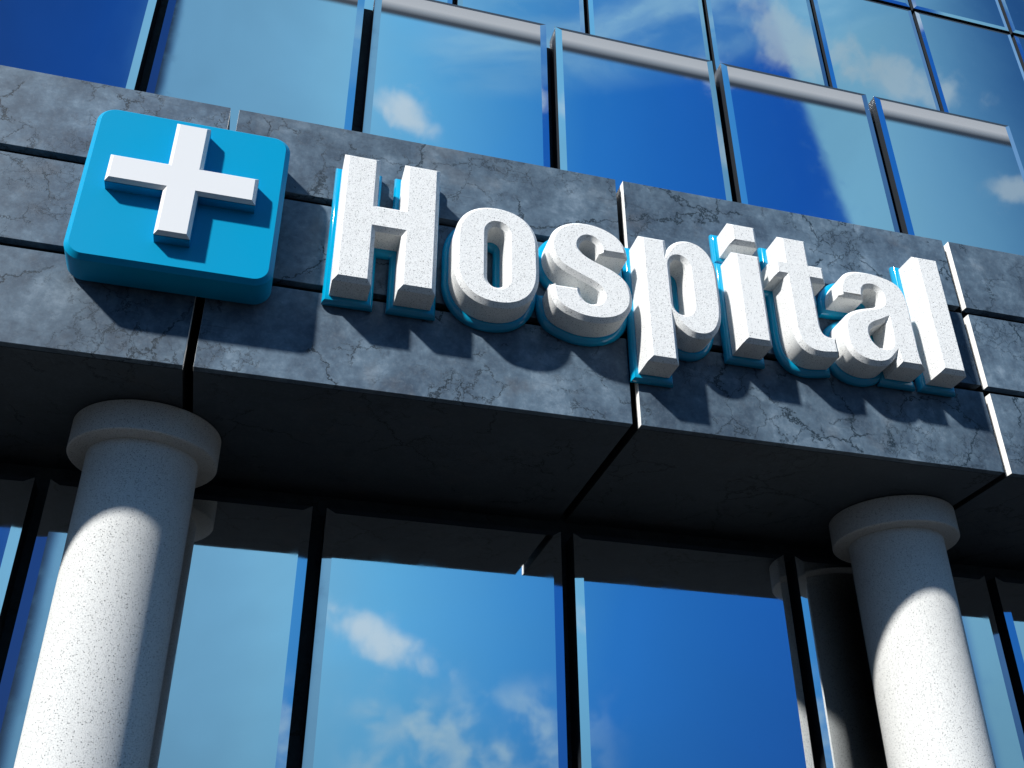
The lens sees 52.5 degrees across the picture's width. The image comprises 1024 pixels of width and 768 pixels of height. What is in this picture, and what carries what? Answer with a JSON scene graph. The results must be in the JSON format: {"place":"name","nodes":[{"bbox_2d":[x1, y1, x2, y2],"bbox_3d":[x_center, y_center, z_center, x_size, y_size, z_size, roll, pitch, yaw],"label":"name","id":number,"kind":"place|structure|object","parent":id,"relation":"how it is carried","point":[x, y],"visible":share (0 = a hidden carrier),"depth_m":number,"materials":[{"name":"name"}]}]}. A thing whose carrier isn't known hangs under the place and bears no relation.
{"place":"outdoors","nodes":[
{"label":"outdoors","id":0,"kind":"place"},
{"bbox_2d":[0,0,1023,767],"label":"hospital building","id":1,"kind":"structure","parent":0,"point":[320,632],"depth_m":11.10,"materials":[{"name":"metal"}]},
{"bbox_2d":[0,474,37,639],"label":"window","id":2,"kind":"structure","parent":1,"relation":"in","point":[18,494],"depth_m":9.70,"materials":[{"name":"blue glass"}]},
{"bbox_2d":[0,0,160,90],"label":"window","id":3,"kind":"structure","parent":1,"relation":"in","point":[107,42],"depth_m":12.74,"materials":[{"name":"blue glass"}]},
{"bbox_2d":[14,399,220,767],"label":"column","id":4,"kind":"structure","parent":1,"relation":"attached to","point":[146,467],"depth_m":8.56,"materials":[{"name":"grey stone"}]},
{"bbox_2d":[0,479,312,767],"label":"window","id":5,"kind":"structure","parent":1,"relation":"in","point":[226,701],"depth_m":9.61,"materials":[{"name":"blue glass"}]},
{"bbox_2d":[146,0,364,130],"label":"window","id":6,"kind":"structure","parent":1,"relation":"in","point":[298,60],"depth_m":13.38,"materials":[{"name":"blue glass"}]},
{"bbox_2d":[300,508,567,767],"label":"window","id":7,"kind":"structure","parent":1,"relation":"in","point":[437,643],"depth_m":10.15,"materials":[{"name":"blue glass"}]},
{"bbox_2d":[361,0,549,166],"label":"window","id":8,"kind":"structure","parent":1,"relation":"in","point":[440,74],"depth_m":14.13,"materials":[{"name":"blue glass"}]},
{"bbox_2d":[0,65,1023,570],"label":"entrance canopy","id":9,"kind":"object","parent":1,"relation":"attached to","point":[292,383],"visible":0.75,"depth_m":10.03,"materials":[{"name":"stone"}]},
{"bbox_2d":[64,110,289,304],"bbox_3d":[-2.900,-1.622,9.180,1.700,1.695,0.516,8,-32,-13],"label":"cross sign","id":10,"kind":"object","parent":9,"relation":"attached to","point":[174,206],"visible":1,"depth_m":8.93,"materials":[{"name":"blue plastic"}]},
{"bbox_2d":[321,154,439,320],"bbox_3d":[-1.174,-1.403,9.699,1.036,1.587,0.401,8,-32,-13],"label":"letter","id":11,"kind":"object","parent":9,"relation":"attached to","point":[366,230],"visible":1,"depth_m":9.49,"materials":[{"name":"white stone"}]},
{"bbox_2d":[441,208,538,332],"bbox_3d":[-0.183,-1.108,9.836,0.936,1.280,0.401,8,-32,-13],"label":"letter","id":12,"kind":"object","parent":9,"relation":"attached to","point":[473,298],"visible":1,"depth_m":9.65,"materials":[{"name":"white stone"}]},
{"bbox_2d":[535,223,631,346],"bbox_3d":[0.703,-0.989,10.045,0.940,1.281,0.401,8,-32,-13],"label":"letter","id":13,"kind":"object","parent":9,"relation":"attached to","point":[585,300],"visible":0.94,"depth_m":9.86,"materials":[{"name":"white stone"}]},
{"bbox_2d":[622,236,720,387],"bbox_3d":[1.601,-0.725,10.172,0.929,1.610,0.401,8,-32,-13],"label":"letter","id":14,"kind":"object","parent":9,"relation":"attached to","point":[673,316],"visible":1,"depth_m":10.01,"materials":[{"name":"white stone"}]},
{"bbox_2d":[708,224,771,368],"bbox_3d":[2.327,-0.929,10.523,0.426,1.583,0.401,8,-32,-13],"label":"letter","id":15,"kind":"object","parent":9,"relation":"attached to","point":[745,334],"visible":0.91,"depth_m":10.33,"materials":[{"name":"white stone"}]},
{"bbox_2d":[757,237,838,378],"bbox_3d":[2.894,-0.815,10.634,0.697,1.550,0.401,8,-32,-13],"label":"letter","id":16,"kind":"object","parent":9,"relation":"attached to","point":[803,345],"visible":0.98,"depth_m":10.44,"materials":[{"name":"white stone"}]},
{"bbox_2d":[816,272,924,391],"bbox_3d":[3.685,-0.582,10.745,0.998,1.283,0.401,8,-32,-13],"label":"letter","id":17,"kind":"object","parent":9,"relation":"attached to","point":[870,330],"visible":0.96,"depth_m":10.56,"materials":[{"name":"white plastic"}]},
{"bbox_2d":[889,257,965,396],"bbox_3d":[4.418,-0.645,11.014,0.424,1.584,0.401,8,-32,-13],"label":"letter","id":18,"kind":"object","parent":9,"relation":"attached to","point":[916,282],"visible":0.9,"depth_m":10.81,"materials":[{"name":"white stone"}]},
{"bbox_2d":[550,27,731,200],"bbox_3d":[1.809,-2.774,14.314,2.496,5.200,0.307,8,-32,-13],"label":"window","id":19,"kind":"structure","parent":1,"relation":"in","point":[622,111],"depth_m":14.74,"materials":[{"name":"blue glass"}]},
{"bbox_2d":[565,533,813,767],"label":"window","id":20,"kind":"structure","parent":1,"relation":"in","point":[681,655],"depth_m":10.79,"materials":[{"name":"blue glass"}]},
{"bbox_2d":[714,63,899,232],"bbox_3d":[4.353,-2.428,14.912,2.496,5.200,0.307,8,-32,-13],"label":"window","id":21,"kind":"structure","parent":1,"relation":"in","point":[791,145],"depth_m":15.34,"materials":[{"name":"blue glass"}]},
{"bbox_2d":[785,556,1023,767],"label":"window","id":22,"kind":"structure","parent":1,"relation":"in","point":[844,727],"depth_m":11.38,"materials":[{"name":"blue glass"}]},
{"bbox_2d":[829,495,995,767],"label":"column","id":23,"kind":"structure","parent":1,"relation":"attached to","point":[892,550],"depth_m":10.47,"materials":[{"name":"grey stone"}]},
{"bbox_2d":[868,96,1023,255],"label":"window","id":24,"kind":"structure","parent":1,"relation":"in","point":[954,178],"depth_m":15.95,"materials":[{"name":"blue glass"}]},
{"bbox_2d":[986,577,1023,733],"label":"window","id":25,"kind":"structure","parent":1,"relation":"in","point":[1006,595],"depth_m":12.12,"materials":[{"name":"blue glass"}]},
{"label":"ground","id":26,"kind":"structure","parent":0,"visible":0},
{"bbox_2d":[364,0,1023,168],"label":"hospital tower","id":27,"kind":"structure","parent":26,"relation":"on","point":[963,57],"depth_m":22.15,"materials":[{"name":"glass"}]},
{"bbox_2d":[364,0,451,9],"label":"window","id":28,"kind":"structure","parent":27,"relation":"in","point":[368,4],"depth_m":18.97,"materials":[{"name":"blue glass"}]},
{"bbox_2d":[455,0,584,47],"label":"window","id":29,"kind":"structure","parent":27,"relation":"in","point":[566,14],"depth_m":20.08,"materials":[{"name":"blue glass"}]},
{"bbox_2d":[583,0,709,59],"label":"window","id":30,"kind":"structure","parent":27,"relation":"in","point":[676,26],"depth_m":20.81,"materials":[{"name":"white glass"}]},
{"bbox_2d":[702,0,827,85],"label":"window","id":31,"kind":"structure","parent":27,"relation":"in","point":[776,37],"depth_m":21.60,"materials":[{"name":"blue glass"}]},
{"bbox_2d":[809,0,939,110],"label":"window","id":32,"kind":"structure","parent":27,"relation":"in","point":[870,48],"depth_m":22.37,"materials":[{"name":"blue glass"}]},
{"bbox_2d":[870,0,908,9],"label":"window","id":33,"kind":"structure","parent":27,"relation":"in","point":[904,4],"depth_m":23.58,"materials":[{"name":"blue glass"}]},
{"bbox_2d":[908,0,1008,33],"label":"window","id":34,"kind":"structure","parent":27,"relation":"in","point":[987,14],"depth_m":24.12,"materials":[{"name":"blue glass"}]},
{"bbox_2d":[912,12,1023,168],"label":"window","id":35,"kind":"structure","parent":27,"relation":"in","point":[975,72],"depth_m":23.01,"materials":[{"name":"blue glass"}]},
{"bbox_2d":[998,0,1023,37],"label":"window","id":36,"kind":"structure","parent":27,"relation":"in","point":[1012,10],"depth_m":24.61,"materials":[{"name":"blue glass"}]},
{"bbox_2d":[1012,36,1023,71],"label":"window","id":37,"kind":"structure","parent":27,"relation":"in","point":[1018,42],"depth_m":24.02,"materials":[{"name":"blue glass"}]}
]}

